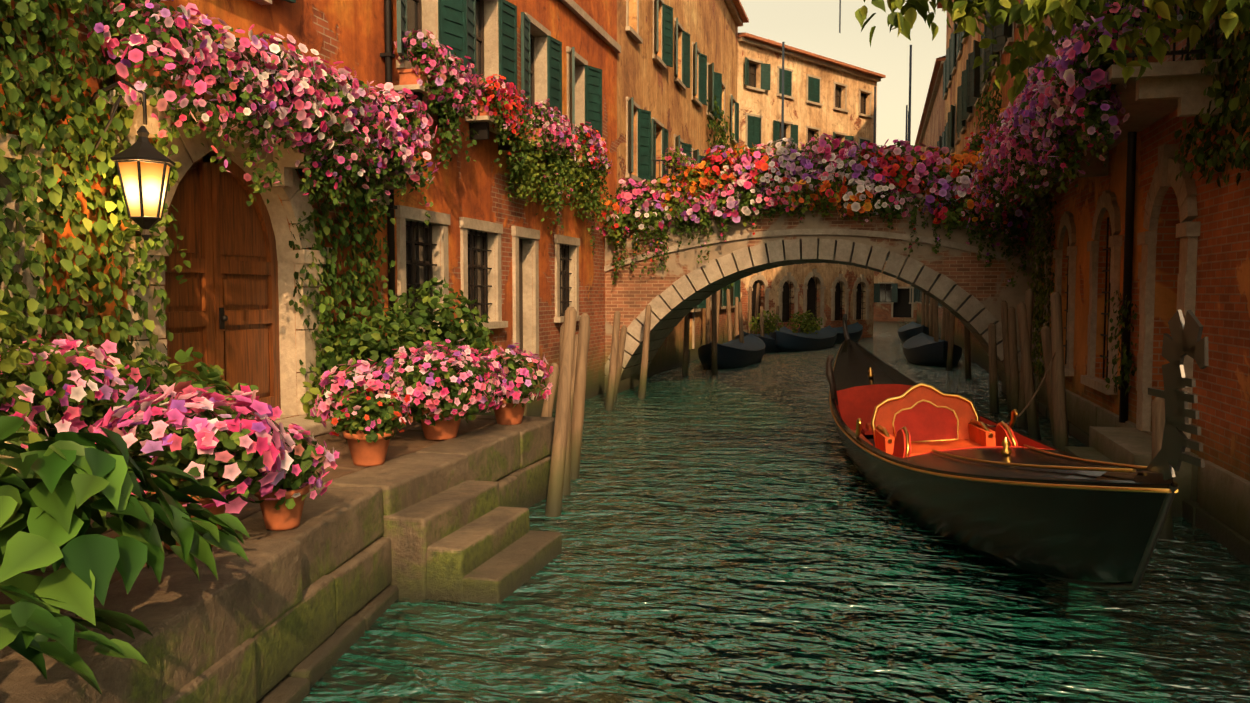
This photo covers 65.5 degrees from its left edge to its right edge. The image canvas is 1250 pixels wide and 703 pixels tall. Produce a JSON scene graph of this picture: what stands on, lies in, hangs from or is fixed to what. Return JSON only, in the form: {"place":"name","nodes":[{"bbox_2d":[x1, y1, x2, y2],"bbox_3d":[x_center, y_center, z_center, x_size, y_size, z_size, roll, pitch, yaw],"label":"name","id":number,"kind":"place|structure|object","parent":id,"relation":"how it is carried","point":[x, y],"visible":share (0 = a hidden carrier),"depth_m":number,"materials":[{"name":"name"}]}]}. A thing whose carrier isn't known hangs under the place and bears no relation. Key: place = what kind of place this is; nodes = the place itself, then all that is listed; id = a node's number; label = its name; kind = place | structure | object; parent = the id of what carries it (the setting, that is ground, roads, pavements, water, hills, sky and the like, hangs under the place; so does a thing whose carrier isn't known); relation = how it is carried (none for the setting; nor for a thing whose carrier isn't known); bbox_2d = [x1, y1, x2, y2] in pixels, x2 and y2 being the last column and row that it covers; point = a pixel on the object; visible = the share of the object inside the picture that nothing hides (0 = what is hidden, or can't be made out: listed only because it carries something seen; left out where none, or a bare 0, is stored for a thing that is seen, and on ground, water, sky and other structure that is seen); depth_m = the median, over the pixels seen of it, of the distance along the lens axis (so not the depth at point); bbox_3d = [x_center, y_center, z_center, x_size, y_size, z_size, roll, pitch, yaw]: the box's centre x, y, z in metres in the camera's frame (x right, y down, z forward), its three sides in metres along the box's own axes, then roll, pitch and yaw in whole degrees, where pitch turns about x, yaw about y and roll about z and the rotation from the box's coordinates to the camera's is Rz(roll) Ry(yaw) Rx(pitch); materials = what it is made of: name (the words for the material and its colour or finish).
{"place":"outdoors","nodes":[
{"label":"outdoors","id":0,"kind":"place"},
{"bbox_2d":[617,0,748,376],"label":"building","id":1,"kind":"structure","parent":0,"point":[677,64],"depth_m":28.18,"materials":[{"name":"paint"}]},
{"bbox_2d":[300,321,1249,702],"bbox_3d":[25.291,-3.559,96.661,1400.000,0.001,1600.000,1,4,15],"label":"canal water","id":2,"kind":"structure","parent":0,"point":[750,533],"depth_m":6.90,"materials":[{"name":"teal liquid"}]},
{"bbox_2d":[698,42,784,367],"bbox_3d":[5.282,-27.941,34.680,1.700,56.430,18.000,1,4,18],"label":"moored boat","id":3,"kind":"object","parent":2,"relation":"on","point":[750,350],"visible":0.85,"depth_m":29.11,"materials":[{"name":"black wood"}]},
{"bbox_2d":[735,326,792,352],"bbox_3d":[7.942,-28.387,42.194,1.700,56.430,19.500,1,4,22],"label":"moored boat","id":4,"kind":"object","parent":2,"relation":"on","point":[769,342],"visible":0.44,"depth_m":35.98,"materials":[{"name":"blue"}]},
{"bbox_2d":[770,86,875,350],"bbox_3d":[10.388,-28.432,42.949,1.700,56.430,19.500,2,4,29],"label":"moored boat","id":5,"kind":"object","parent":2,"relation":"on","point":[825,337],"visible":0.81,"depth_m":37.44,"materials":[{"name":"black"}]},
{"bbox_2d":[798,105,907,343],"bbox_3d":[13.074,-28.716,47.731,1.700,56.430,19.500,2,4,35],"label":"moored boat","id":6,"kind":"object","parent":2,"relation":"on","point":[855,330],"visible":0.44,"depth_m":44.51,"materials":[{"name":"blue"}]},
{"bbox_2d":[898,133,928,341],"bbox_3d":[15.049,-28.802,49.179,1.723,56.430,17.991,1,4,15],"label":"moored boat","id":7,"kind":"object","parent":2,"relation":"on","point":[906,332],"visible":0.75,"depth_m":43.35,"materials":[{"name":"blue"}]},
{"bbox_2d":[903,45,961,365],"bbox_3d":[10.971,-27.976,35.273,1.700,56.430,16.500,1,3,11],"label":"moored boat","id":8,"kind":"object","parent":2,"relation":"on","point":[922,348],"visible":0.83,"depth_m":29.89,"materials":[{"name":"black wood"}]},
{"bbox_2d":[826,310,1208,589],"bbox_3d":[3.512,0.542,11.276,1.805,2.260,12.965,0,3,5],"label":"gondola","id":9,"kind":"object","parent":2,"relation":"on","point":[954,468],"visible":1,"depth_m":7.19,"materials":[{"name":"black paint"}]},
{"bbox_2d":[601,133,1037,393],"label":"bridge","id":10,"kind":"structure","parent":0,"point":[955,277],"depth_m":19.95,"materials":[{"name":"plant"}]},
{"bbox_2d":[661,76,1001,334],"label":"shrubs","id":11,"kind":"object","parent":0,"point":[805,324],"depth_m":27.88,"materials":[{"name":"plant"}]},
{"bbox_2d":[839,0,840,33],"bbox_3d":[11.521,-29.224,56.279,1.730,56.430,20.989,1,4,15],"label":"pole","id":12,"kind":"object","parent":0,"point":[840,16],"depth_m":66.67,"materials":[{"name":"grey metal"}]},
{"bbox_2d":[738,0,946,146],"label":"sky","id":13,"kind":"structure","parent":0,"point":[812,26],"materials":[{"name":"beige"}]},
{"bbox_2d":[873,147,916,320],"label":"building","id":14,"kind":"structure","parent":0,"point":[894,299],"depth_m":77.08,"materials":[{"name":"beige"}]},
{"bbox_2d":[914,55,945,337],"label":"building","id":15,"kind":"structure","parent":0,"point":[931,127],"depth_m":54.84,"materials":[{"name":"brown paint"}]},
{"bbox_2d":[937,0,977,354],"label":"building","id":16,"kind":"structure","parent":0,"point":[960,117],"depth_m":38.74,"materials":[{"name":"paint"}]},
{"bbox_2d":[967,0,1033,380],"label":"building","id":17,"kind":"structure","parent":0,"point":[1003,35],"depth_m":26.68,"materials":[{"name":"orange paint"}]},
{"bbox_2d":[997,0,1249,566],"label":"building","id":18,"kind":"structure","parent":0,"point":[1191,244],"depth_m":10.25,"materials":[{"name":"brick"}]},
{"bbox_2d":[323,30,1140,426],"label":"ropes and wires","id":19,"kind":"object","parent":18,"relation":"attached to","point":[1129,236],"visible":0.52,"depth_m":11.81,"materials":[{"name":"brown wood"}]},
{"bbox_2d":[969,0,1249,394],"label":"vines","id":20,"kind":"object","parent":18,"relation":"attached to","point":[1093,113],"depth_m":9.86,"materials":[{"name":"purple plant"}]},
{"bbox_3d":[7.270,-1.582,4.023,12.036,10.242,7.695,1,4,15],"label":"garden tree","id":21,"kind":"object","parent":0,"visible":0},
{"bbox_2d":[855,0,1249,105],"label":"overhanging leaves","id":22,"kind":"object","parent":21,"relation":"attached to","point":[1037,46],"visible":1,"depth_m":7.25,"materials":[{"name":"green plant"}]},
{"label":"canal bed ground","id":23,"kind":"structure","parent":0,"visible":0},
{"bbox_2d":[0,415,561,702],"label":"quay","id":24,"kind":"structure","parent":23,"relation":"on","point":[289,616],"depth_m":6.00,"materials":[{"name":"stone"}]},
{"bbox_2d":[0,416,250,694],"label":"leaf plant","id":25,"kind":"object","parent":24,"relation":"on","point":[74,471],"visible":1,"depth_m":3.67,"materials":[{"name":"green plant"}]},
{"bbox_2d":[0,277,552,569],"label":"potted flowers","id":26,"kind":"object","parent":24,"relation":"on","point":[380,351],"depth_m":6.43,"materials":[{"name":"pink plant"}]},
{"bbox_2d":[0,0,613,435],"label":"wall ivy","id":27,"kind":"object","parent":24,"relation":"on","point":[82,122],"depth_m":7.48,"materials":[{"name":"green plant"}]},
{"bbox_2d":[76,79,175,240],"bbox_3d":[-3.682,-1.402,7.138,0.805,1.172,0.390,1,4,15],"label":"wall lantern","id":28,"kind":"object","parent":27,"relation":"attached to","point":[144,165],"depth_m":7.02,"materials":[{"name":"black glass"}]},
{"bbox_2d":[85,0,613,229],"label":"flowers","id":29,"kind":"object","parent":27,"relation":"attached to","point":[206,48],"depth_m":8.90,"materials":[{"name":"pink plant"}]},
{"bbox_2d":[148,396,527,550],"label":"flower pots","id":30,"kind":"object","parent":24,"relation":"on","point":[364,452],"visible":0.23,"depth_m":7.75,"materials":[{"name":"ceramic"}]},
{"bbox_2d":[0,0,620,428],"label":"building","id":31,"kind":"structure","parent":23,"relation":"on","point":[520,274],"depth_m":11.51,"materials":[{"name":"orange paint"}]},
{"bbox_2d":[737,32,885,337],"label":"building","id":32,"kind":"structure","parent":23,"relation":"on","point":[829,96],"depth_m":44.12,"materials":[{"name":"paint"}]},
{"bbox_2d":[519,283,1172,538],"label":"mooring posts","id":33,"kind":"object","parent":23,"relation":"on","point":[571,368],"visible":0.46,"depth_m":14.72,"materials":[{"name":"brown wood"}]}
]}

